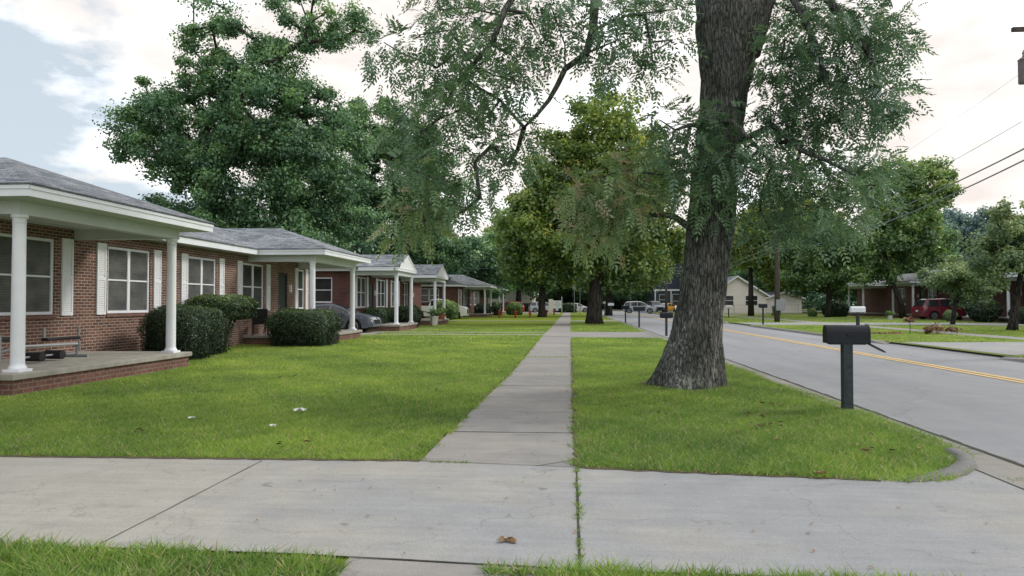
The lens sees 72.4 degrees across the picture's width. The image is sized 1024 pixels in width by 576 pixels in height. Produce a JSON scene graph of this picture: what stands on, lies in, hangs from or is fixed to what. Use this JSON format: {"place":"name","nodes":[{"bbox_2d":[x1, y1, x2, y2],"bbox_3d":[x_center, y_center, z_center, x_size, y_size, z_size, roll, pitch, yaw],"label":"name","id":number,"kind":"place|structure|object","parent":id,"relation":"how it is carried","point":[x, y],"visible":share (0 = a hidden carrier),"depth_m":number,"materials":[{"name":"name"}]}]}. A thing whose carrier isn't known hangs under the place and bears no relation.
{"place":"outdoors","nodes":[
{"label":"outdoors","id":0,"kind":"place"},
{"bbox_2d":[333,313,575,575],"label":"sidewalk","id":1,"kind":"structure","parent":0,"point":[540,391],"depth_m":8.29,"materials":[{"name":"concrete"}]},
{"bbox_2d":[101,321,581,567],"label":"pavement joints","id":2,"kind":"object","parent":1,"relation":"on","point":[578,532],"visible":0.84,"depth_m":4.80,"materials":[{"name":"grey concrete"}]},
{"bbox_2d":[430,355,1021,562],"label":"weeds","id":3,"kind":"object","parent":1,"relation":"on","point":[578,510],"visible":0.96,"depth_m":5.19,"materials":[{"name":"green plant"}]},
{"bbox_2d":[0,309,991,575],"bbox_3d":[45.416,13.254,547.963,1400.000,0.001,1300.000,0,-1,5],"label":"ground","id":4,"kind":"structure","parent":0,"point":[523,319],"depth_m":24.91,"materials":[{"name":"green plant"}]},
{"bbox_2d":[136,302,220,359],"bbox_3d":[-8.876,1.175,18.619,1.712,1.638,1.656,0,-1,5],"label":"boxwood shrub","id":5,"kind":"object","parent":4,"relation":"on","point":[193,331],"visible":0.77,"depth_m":18.07,"materials":[{"name":"green plant"}]},
{"bbox_2d":[0,157,371,395],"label":"brick duplex","id":6,"kind":"structure","parent":4,"relation":"on","point":[104,270],"depth_m":16.41,"materials":[{"name":"brown brick"}]},
{"bbox_2d":[0,233,56,320],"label":"window","id":7,"kind":"structure","parent":6,"relation":"in","point":[39,251],"depth_m":15.40,"materials":[{"name":"grey glass"}]},
{"bbox_2d":[0,335,88,362],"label":"weight bench","id":8,"kind":"object","parent":6,"relation":"on","point":[45,354],"visible":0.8,"depth_m":14.05,"materials":[{"name":"grey metal"}]},
{"bbox_2d":[41,327,80,353],"bbox_3d":[-9.944,1.182,15.498,0.218,0.620,1.147,0,-1,5],"label":"exercise stand","id":9,"kind":"object","parent":6,"relation":"on","point":[44,338],"visible":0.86,"depth_m":15.51,"materials":[{"name":"grey metal"}]},
{"bbox_2d":[106,246,148,316],"bbox_3d":[-10.224,-0.145,18.675,0.122,1.810,1.880,0,-1,5],"label":"window","id":10,"kind":"structure","parent":6,"relation":"in","point":[128,269],"depth_m":18.63,"materials":[{"name":"grey glass"}]},
{"bbox_2d":[188,256,214,298],"bbox_3d":[-9.948,-0.116,22.375,0.062,1.710,1.700,0,-1,5],"label":"window","id":11,"kind":"structure","parent":6,"relation":"in","point":[201,271],"depth_m":22.33,"materials":[{"name":"grey glass"}]},
{"bbox_2d":[243,263,262,308],"bbox_3d":[-9.648,-0.038,25.992,0.062,1.710,1.700,0,-1,5],"label":"window","id":12,"kind":"structure","parent":6,"relation":"in","point":[252,273],"depth_m":26.04,"materials":[{"name":"grey glass"}]},
{"bbox_2d":[252,309,268,334],"bbox_3d":[-9.114,1.228,25.360,0.536,0.954,0.656,0,-1,-15],"label":"patio chair","id":13,"kind":"object","parent":6,"relation":"on","point":[261,317],"visible":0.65,"depth_m":25.12,"materials":[{"name":"black metal"}]},
{"bbox_2d":[278,273,286,309],"bbox_3d":[-9.418,0.583,28.620,0.100,2.380,0.900,0,-1,5],"label":"door","id":14,"kind":"structure","parent":6,"relation":"in","point":[282,277],"depth_m":28.71,"materials":[{"name":"grey metal"}]},
{"bbox_2d":[298,270,303,308],"bbox_3d":[-9.267,0.060,30.580,0.060,1.710,0.690,0,-1,5],"label":"window","id":15,"kind":"structure","parent":6,"relation":"in","point":[300,272],"depth_m":30.67,"materials":[{"name":"grey glass"}]},
{"bbox_2d":[175,207,234,228],"bbox_3d":[-23.122,-1.532,48.066,11.272,8.323,7.253,0,-1,5],"label":"backyard tree","id":16,"kind":"object","parent":4,"relation":"on","point":[200,213],"visible":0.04,"depth_m":48.23,"materials":[{"name":"green plant"}]},
{"bbox_2d":[195,305,234,354],"bbox_3d":[-9.013,1.248,20.371,1.392,1.527,1.577,0,-1,5],"label":"shrub","id":17,"kind":"object","parent":4,"relation":"on","point":[222,338],"visible":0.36,"depth_m":20.38,"materials":[{"name":"green plant"}]},
{"bbox_2d":[182,294,258,350],"bbox_3d":[-8.988,1.073,21.679,1.944,1.809,2.008,0,-1,5],"label":"umbrella shrub","id":18,"kind":"object","parent":4,"relation":"on","point":[235,307],"visible":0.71,"depth_m":21.10,"materials":[{"name":"green plant"}]},
{"bbox_2d":[92,0,389,254],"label":"pecan tree","id":19,"kind":"object","parent":4,"relation":"on","point":[285,154],"visible":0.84,"depth_m":50.92,"materials":[{"name":"green plant"}]},
{"bbox_2d":[263,307,344,346],"bbox_3d":[-7.341,1.407,24.654,2.446,1.484,2.195,0,-1,5],"label":"rounded hedge","id":20,"kind":"object","parent":4,"relation":"on","point":[291,327],"visible":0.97,"depth_m":23.85,"materials":[{"name":"green plant"}]},
{"bbox_2d":[362,306,389,323],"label":"corner hedge","id":21,"kind":"object","parent":4,"relation":"on","point":[382,313],"visible":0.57,"depth_m":38.76,"materials":[{"name":"green plant"}]},
{"bbox_2d":[315,254,448,330],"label":"brick house","id":22,"kind":"structure","parent":4,"relation":"on","point":[380,282],"depth_m":39.53,"materials":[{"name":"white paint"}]},
{"bbox_2d":[315,277,332,303],"bbox_3d":[-10.396,0.161,38.325,1.230,1.480,0.120,0,-1,5],"label":"window","id":23,"kind":"structure","parent":22,"relation":"in","point":[323,285],"depth_m":38.35,"materials":[{"name":"glass"}]},
{"bbox_2d":[357,277,365,309],"bbox_3d":[-8.502,0.301,39.464,0.122,1.810,1.830,0,-1,5],"label":"window","id":24,"kind":"structure","parent":22,"relation":"in","point":[361,289],"depth_m":39.63,"materials":[{"name":"grey glass"}]},
{"bbox_2d":[369,282,372,306],"bbox_3d":[-8.361,0.857,41.373,0.100,2.380,0.900,0,-1,5],"label":"door","id":25,"kind":"structure","parent":22,"relation":"in","point":[370,283],"depth_m":41.37,"materials":[{"name":"grey metal"}]},
{"bbox_2d":[378,279,385,307],"bbox_3d":[-8.157,0.390,43.624,0.122,1.810,1.880,0,-1,5],"label":"window","id":26,"kind":"structure","parent":22,"relation":"in","point":[381,283],"depth_m":43.84,"materials":[{"name":"grey glass"}]},
{"bbox_2d":[403,282,407,305],"bbox_3d":[-7.662,0.475,49.955,0.062,1.710,1.500,0,-1,5],"label":"window","id":27,"kind":"structure","parent":22,"relation":"in","point":[405,285],"depth_m":50.23,"materials":[{"name":"grey glass"}]},
{"bbox_2d":[387,307,393,322],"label":"wall hedge","id":28,"kind":"object","parent":4,"relation":"on","point":[391,314],"depth_m":41.97,"materials":[{"name":"green plant"}]},
{"bbox_2d":[398,305,422,326],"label":"bush","id":29,"kind":"object","parent":4,"relation":"on","point":[403,313],"visible":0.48,"depth_m":41.87,"materials":[{"name":"green plant"}]},
{"bbox_2d":[337,95,487,285],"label":"hickory tree","id":30,"kind":"object","parent":4,"relation":"on","point":[447,253],"visible":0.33,"depth_m":71.85,"materials":[{"name":"green plant"}]},
{"bbox_2d":[427,308,439,325],"bbox_3d":[-5.226,1.905,46.766,0.931,1.195,1.031,0,-1,5],"label":"planter","id":31,"kind":"object","parent":4,"relation":"on","point":[435,312],"visible":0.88,"depth_m":46.55,"materials":[{"name":"white ceramic"}]},
{"bbox_2d":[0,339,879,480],"bbox_3d":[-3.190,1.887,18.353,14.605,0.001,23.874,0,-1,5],"label":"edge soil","id":32,"kind":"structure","parent":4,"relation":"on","point":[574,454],"depth_m":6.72,"materials":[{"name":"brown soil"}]},
{"bbox_2d":[421,299,468,317],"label":"pickup truck","id":33,"kind":"object","parent":4,"relation":"on","point":[463,311],"visible":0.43,"depth_m":66.40,"materials":[{"name":"white paint"}]},
{"bbox_2d":[432,299,459,320],"bbox_3d":[-5.287,1.793,56.083,2.203,1.828,2.446,0,-1,5],"label":"porch plant","id":34,"kind":"object","parent":4,"relation":"on","point":[452,310],"visible":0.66,"depth_m":55.24,"materials":[{"name":"green plant"}]},
{"bbox_2d":[409,225,516,299],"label":"hedgerow tree","id":35,"kind":"object","parent":4,"relation":"on","point":[489,275],"visible":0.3,"depth_m":90.61,"materials":[{"name":"green plant"}]},
{"bbox_2d":[421,275,507,316],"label":"brick bungalow","id":36,"kind":"object","parent":4,"relation":"on","point":[462,290],"visible":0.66,"depth_m":76.55,"materials":[{"name":"brown brick"}]},
{"bbox_2d":[421,288,428,302],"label":"window","id":37,"kind":"structure","parent":36,"relation":"in","point":[424,291],"depth_m":73.36,"materials":[{"name":"grey glass"}]},
{"bbox_2d":[429,288,438,302],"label":"window","id":38,"kind":"structure","parent":36,"relation":"in","point":[430,289],"depth_m":73.29,"materials":[{"name":"grey glass"}]},
{"bbox_2d":[489,288,501,297],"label":"hanging basket","id":39,"kind":"object","parent":36,"relation":"hanging from","point":[495,293],"visible":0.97,"depth_m":83.79,"materials":[{"name":"green plant"}]},
{"bbox_2d":[474,303,491,313],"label":"porch foliage","id":40,"kind":"object","parent":4,"relation":"on","point":[478,307],"visible":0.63,"depth_m":77.69,"materials":[{"name":"green plant"}]},
{"bbox_2d":[472,229,514,299],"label":"distant tree","id":41,"kind":"object","parent":4,"relation":"on","point":[489,237],"visible":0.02,"depth_m":103.12,"materials":[{"name":"green plant"}]},
{"bbox_2d":[489,302,502,314],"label":"bush","id":42,"kind":"object","parent":4,"relation":"on","point":[496,307],"visible":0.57,"depth_m":85.35,"materials":[{"name":"green plant"}]},
{"bbox_2d":[483,206,538,301],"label":"distant tree","id":43,"kind":"object","parent":4,"relation":"on","point":[519,294],"visible":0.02,"depth_m":115.92,"materials":[{"name":"green plant"}]},
{"bbox_2d":[488,289,535,302],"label":"cream building","id":44,"kind":"structure","parent":4,"relation":"on","point":[510,297],"depth_m":124.40,"materials":[{"name":"beige"}]},
{"bbox_2d":[505,302,522,314],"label":"round bush","id":45,"kind":"object","parent":4,"relation":"on","point":[511,307],"visible":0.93,"depth_m":87.38,"materials":[{"name":"green plant"}]},
{"bbox_2d":[134,376,894,450],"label":"fallen leaves","id":46,"kind":"object","parent":4,"relation":"on","point":[763,415],"visible":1,"depth_m":8.28,"materials":[{"name":"brown plant"}]},
{"bbox_2d":[493,210,588,316],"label":"oak tree","id":47,"kind":"object","parent":4,"relation":"on","point":[540,288],"visible":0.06,"depth_m":74.58,"materials":[{"name":"green plant"}]},
{"bbox_2d":[549,299,560,312],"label":"sign board","id":48,"kind":"object","parent":4,"relation":"on","point":[553,304],"visible":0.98,"depth_m":100.23,"materials":[{"name":"beige"}]},
{"bbox_2d":[536,283,587,302],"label":"distant tree","id":49,"kind":"object","parent":4,"relation":"on","point":[560,290],"visible":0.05,"depth_m":140.81,"materials":[{"name":"green plant"}]},
{"bbox_2d":[545,290,585,302],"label":"distant tree","id":50,"kind":"object","parent":4,"relation":"on","point":[569,294],"visible":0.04,"depth_m":158.23,"materials":[{"name":"green plant"}]},
{"bbox_2d":[554,303,577,312],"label":"hedge","id":51,"kind":"object","parent":4,"relation":"on","point":[567,308],"visible":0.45,"depth_m":110.71,"materials":[{"name":"green plant"}]},
{"bbox_2d":[494,73,685,323],"bbox_3d":[5.955,-6.275,50.735,15.000,17.921,10.520,0,-1,5],"label":"maple tree","id":52,"kind":"object","parent":4,"relation":"on","point":[531,226],"visible":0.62,"depth_m":49.07,"materials":[{"name":"green plant"}]},
{"bbox_2d":[572,206,673,315],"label":"elm tree","id":53,"kind":"object","parent":4,"relation":"on","point":[651,283],"visible":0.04,"depth_m":82.74,"materials":[{"name":"green plant"}]},
{"bbox_2d":[602,284,647,310],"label":"distant tree","id":54,"kind":"object","parent":4,"relation":"on","point":[620,296],"visible":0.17,"depth_m":136.16,"materials":[{"name":"green plant"}]},
{"bbox_2d":[633,306,644,326],"bbox_3d":[7.793,1.793,42.869,0.732,1.352,0.210,0,-1,5],"label":"mailbox","id":55,"kind":"object","parent":4,"relation":"on","point":[638,309],"visible":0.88,"depth_m":42.81,"materials":[{"name":"black metal"}]},
{"bbox_2d":[351,0,937,389],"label":"street tree","id":56,"kind":"object","parent":4,"relation":"on","point":[732,38],"visible":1,"depth_m":11.87,"materials":[{"name":"green plant"}]},
{"bbox_2d":[660,312,672,335],"bbox_3d":[7.016,1.655,31.795,0.572,1.152,0.210,0,-1,5],"label":"mailbox","id":57,"kind":"object","parent":4,"relation":"on","point":[666,315],"visible":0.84,"depth_m":31.74,"materials":[{"name":"black metal"}]},
{"bbox_2d":[487,290,856,310],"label":"woods","id":58,"kind":"object","parent":4,"relation":"on","point":[816,300],"visible":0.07,"depth_m":160.65,"materials":[{"name":"green plant"}]},
{"bbox_2d":[822,324,885,409],"bbox_3d":[4.807,1.129,9.803,0.803,1.262,0.210,0,-1,8],"label":"mailbox","id":59,"kind":"object","parent":4,"relation":"on","point":[846,338],"visible":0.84,"depth_m":9.76,"materials":[{"name":"black metal"}]},
{"bbox_2d":[901,447,977,481],"bbox_3d":[3.939,1.602,6.354,1.626,0.057,0.415,1,-2,-44],"label":"kerb corner","id":60,"kind":"object","parent":4,"relation":"on","point":[958,467],"visible":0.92,"depth_m":6.21,"materials":[{"name":"grey concrete"}]},
{"bbox_2d":[361,331,657,337],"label":"driveway two track","id":61,"kind":"structure","parent":0,"point":[605,334],"depth_m":33.21,"materials":[{"name":"concrete"}]},
{"bbox_2d":[315,303,381,331],"bbox_3d":[-9.309,1.536,36.067,4.874,1.475,2.180,0,-1,5],"label":"sedan","id":62,"kind":"object","parent":61,"relation":"on","point":[364,322],"visible":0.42,"depth_m":35.21,"materials":[{"name":"grey paint"}]},
{"bbox_2d":[0,454,1023,575],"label":"driveway","id":63,"kind":"structure","parent":0,"point":[934,527],"depth_m":4.98,"materials":[{"name":"concrete"}]},
{"bbox_2d":[13,370,986,567],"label":"leaf litter","id":64,"kind":"object","parent":63,"relation":"on","point":[616,454],"visible":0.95,"depth_m":6.40,"materials":[{"name":"brown plant"}]},
{"bbox_2d":[0,0,1023,243],"label":"sky","id":65,"kind":"structure","parent":0,"point":[62,61],"materials":[{"name":"white"}]},
{"bbox_2d":[528,302,558,312],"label":"lot car","id":66,"kind":"object","parent":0,"point":[532,306],"visible":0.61,"depth_m":109.53,"materials":[{"name":"silver metal"}]},
{"bbox_2d":[602,309,1023,464],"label":"road","id":67,"kind":"structure","parent":0,"point":[984,413],"depth_m":13.41,"materials":[{"name":"grey asphalt"}]},
{"bbox_2d":[623,301,656,313],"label":"crossover","id":68,"kind":"object","parent":67,"relation":"on","point":[631,304],"visible":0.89,"depth_m":97.63,"materials":[{"name":"silver metal"}]},
{"bbox_2d":[602,315,1023,488],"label":"gutter","id":69,"kind":"object","parent":67,"relation":"on","point":[994,466],"visible":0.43,"depth_m":6.71,"materials":[{"name":"concrete"}]},
{"bbox_2d":[612,310,1023,382],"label":"road line","id":70,"kind":"object","parent":67,"relation":"on","point":[887,358],"visible":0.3,"depth_m":16.92,"materials":[{"name":"yellow paint"}]},
{"bbox_2d":[619,311,1023,380],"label":"road line","id":71,"kind":"object","parent":67,"relation":"on","point":[890,357],"visible":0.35,"depth_m":17.51,"materials":[{"name":"yellow paint"}]},
{"bbox_2d":[621,321,1023,466],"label":"road edge crack","id":72,"kind":"object","parent":67,"relation":"on","point":[997,456],"visible":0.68,"depth_m":8.58,"materials":[{"name":"grey concrete"}]},
{"bbox_2d":[642,312,1023,362],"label":"kerb","id":73,"kind":"structure","parent":67,"relation":"on","point":[1014,359],"depth_m":32.58,"materials":[{"name":"concrete"}]},
{"bbox_2d":[630,308,1023,357],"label":"verge","id":74,"kind":"structure","parent":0,"point":[821,314],"depth_m":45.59,"materials":[{"name":"green plant"}]},
{"bbox_2d":[646,301,664,311],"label":"suv","id":75,"kind":"object","parent":74,"relation":"on","point":[658,305],"visible":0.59,"depth_m":106.85,"materials":[{"name":"silver paint"}]},
{"bbox_2d":[647,257,682,305],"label":"slate house","id":76,"kind":"structure","parent":74,"relation":"on","point":[673,287],"depth_m":130.03,"materials":[{"name":"grey"}]},
{"bbox_2d":[723,275,770,313],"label":"beige house","id":77,"kind":"structure","parent":74,"relation":"on","point":[737,294],"depth_m":92.80,"materials":[{"name":"beige paint"}]},
{"bbox_2d":[725,295,733,305],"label":"window","id":78,"kind":"structure","parent":77,"relation":"in","point":[729,301],"depth_m":92.89,"materials":[{"name":"white paint"}]},
{"bbox_2d":[745,295,757,305],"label":"window","id":79,"kind":"structure","parent":77,"relation":"in","point":[746,296],"depth_m":92.62,"materials":[{"name":"white paint"}]},
{"bbox_2d":[728,259,789,292],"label":"distant tree","id":80,"kind":"object","parent":74,"relation":"on","point":[758,284],"visible":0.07,"depth_m":111.25,"materials":[{"name":"green plant"}]},
{"bbox_2d":[774,198,784,321],"bbox_3d":[19.394,-2.902,51.272,2.200,11.003,0.550,0,-1,5],"label":"utility pole","id":81,"kind":"object","parent":74,"relation":"on","point":[779,305],"visible":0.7,"depth_m":51.14,"materials":[{"name":"grey wood"}]},
{"bbox_2d":[798,160,1023,247],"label":"power line","id":82,"kind":"object","parent":81,"relation":"attached to","point":[948,195],"visible":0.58,"depth_m":23.26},
{"bbox_2d":[851,149,1023,226],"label":"power line","id":83,"kind":"object","parent":81,"relation":"attached to","point":[955,182],"visible":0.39,"depth_m":22.91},
{"bbox_2d":[766,292,805,312],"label":"beige garage","id":84,"kind":"structure","parent":74,"relation":"on","point":[793,304],"depth_m":97.13,"materials":[{"name":"beige paint"}]},
{"bbox_2d":[729,199,843,315],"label":"sweetgum tree","id":85,"kind":"object","parent":74,"relation":"on","point":[767,267],"visible":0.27,"depth_m":75.02,"materials":[{"name":"green plant"}]},
{"bbox_2d":[746,182,835,298],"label":"distant tree","id":86,"kind":"object","parent":74,"relation":"on","point":[757,274],"visible":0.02,"depth_m":99.28,"materials":[{"name":"green plant"}]},
{"bbox_2d":[807,308,817,316],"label":"pale shrub","id":87,"kind":"object","parent":74,"relation":"on","point":[812,312],"visible":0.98,"depth_m":70.39,"materials":[{"name":"green plant"}]},
{"bbox_2d":[771,211,866,316],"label":"dogwood tree","id":88,"kind":"object","parent":74,"relation":"on","point":[811,275],"visible":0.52,"depth_m":66.97,"materials":[{"name":"green plant"}]},
{"bbox_2d":[813,256,852,300],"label":"distant tree","id":89,"kind":"object","parent":74,"relation":"on","point":[833,295],"visible":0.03,"depth_m":103.73,"materials":[{"name":"green plant"}]},
{"bbox_2d":[821,300,849,316],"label":"round shrub","id":90,"kind":"object","parent":74,"relation":"on","point":[839,308],"visible":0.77,"depth_m":69.47,"materials":[{"name":"green plant"}]},
{"bbox_2d":[850,306,865,324],"bbox_3d":[15.127,1.445,30.626,0.608,1.322,0.210,0,-1,5],"label":"mailbox","id":91,"kind":"object","parent":74,"relation":"on","point":[857,310],"visible":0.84,"depth_m":30.57,"materials":[{"name":"white paint"}]},
{"bbox_2d":[832,196,956,299],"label":"distant tree","id":92,"kind":"object","parent":74,"relation":"on","point":[905,268],"visible":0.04,"depth_m":90.13,"materials":[{"name":"green plant"}]},
{"bbox_2d":[830,150,965,318],"bbox_3d":[34.529,-4.764,63.090,11.280,15.300,7.728,0,-1,5],"label":"leaning tree","id":93,"kind":"object","parent":74,"relation":"on","point":[903,241],"visible":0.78,"depth_m":62.04,"materials":[{"name":"green plant"}]},
{"bbox_2d":[899,210,962,269],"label":"distant tree","id":94,"kind":"object","parent":74,"relation":"on","point":[953,251],"visible":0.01,"depth_m":100.08,"materials":[{"name":"green plant"}]},
{"bbox_2d":[903,316,962,333],"bbox_3d":[18.635,1.689,31.001,2.342,0.917,0.850,0,-1,17],"label":"dried plant","id":95,"kind":"object","parent":74,"relation":"on","point":[928,329],"visible":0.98,"depth_m":30.88,"materials":[{"name":"brown plant"}]},
{"bbox_2d":[845,270,1023,322],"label":"brick rowhouse","id":96,"kind":"structure","parent":74,"relation":"on","point":[878,299],"depth_m":69.93,"materials":[{"name":"red brick"}]},
{"bbox_2d":[898,288,905,305],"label":"window","id":97,"kind":"structure","parent":96,"relation":"in","point":[902,291],"depth_m":71.54,"materials":[{"name":"grey glass"}]},
{"bbox_2d":[911,298,966,319],"bbox_3d":[36.471,1.764,58.764,4.924,1.790,2.280,0,-1,2],"label":"minivan","id":98,"kind":"object","parent":74,"relation":"on","point":[934,309],"visible":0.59,"depth_m":57.96,"materials":[{"name":"red paint"}]},
{"bbox_2d":[942,309,958,320],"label":"lawn shrub","id":99,"kind":"object","parent":74,"relation":"on","point":[946,315],"visible":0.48,"depth_m":53.19,"materials":[{"name":"green plant"}]},
{"bbox_2d":[912,253,1001,323],"bbox_3d":[29.127,0.067,45.400,5.384,4.845,4.919,0,-1,5],"label":"crape myrtle","id":100,"kind":"object","parent":74,"relation":"on","point":[957,282],"visible":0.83,"depth_m":45.25,"materials":[{"name":"green plant"}]},
{"bbox_2d":[942,207,978,253],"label":"distant tree","id":101,"kind":"object","parent":74,"relation":"on","point":[951,213],"visible":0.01,"depth_m":120.73,"materials":[{"name":"green plant"}]},
{"bbox_2d":[943,203,1018,265],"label":"distant tree","id":102,"kind":"object","parent":74,"relation":"on","point":[972,225],"visible":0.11,"depth_m":110.62,"materials":[{"name":"green plant"}]},
{"bbox_2d":[964,299,1003,321],"bbox_3d":[34.327,1.662,50.800,2.283,1.868,2.133,0,-1,5],"label":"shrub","id":103,"kind":"object","parent":74,"relation":"on","point":[992,310],"visible":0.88,"depth_m":50.09,"materials":[{"name":"green plant"}]},
{"bbox_2d":[957,195,1023,329],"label":"locust tree","id":104,"kind":"object","parent":74,"relation":"on","point":[1003,245],"visible":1,"depth_m":35.61,"materials":[{"name":"green plant"}]},
{"bbox_2d":[1008,306,1023,323],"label":"box hedge","id":105,"kind":"object","parent":74,"relation":"on","point":[1021,316],"visible":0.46,"depth_m":46.21,"materials":[{"name":"green plant"}]},
{"bbox_2d":[1011,27,1023,84],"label":"utility pole","id":106,"kind":"object","parent":74,"relation":"on","point":[1020,61],"visible":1,"depth_m":18.84,"materials":[{"name":"grey metal"}]},
{"bbox_2d":[723,315,1023,339],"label":"sidewalk across","id":107,"kind":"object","parent":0,"point":[983,335],"visible":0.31,"depth_m":34.30,"materials":[{"name":"concrete"}]},
{"bbox_2d":[728,322,1023,359],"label":"driveway across","id":108,"kind":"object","parent":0,"point":[1012,348],"visible":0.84,"depth_m":23.51,"materials":[{"name":"concrete"}]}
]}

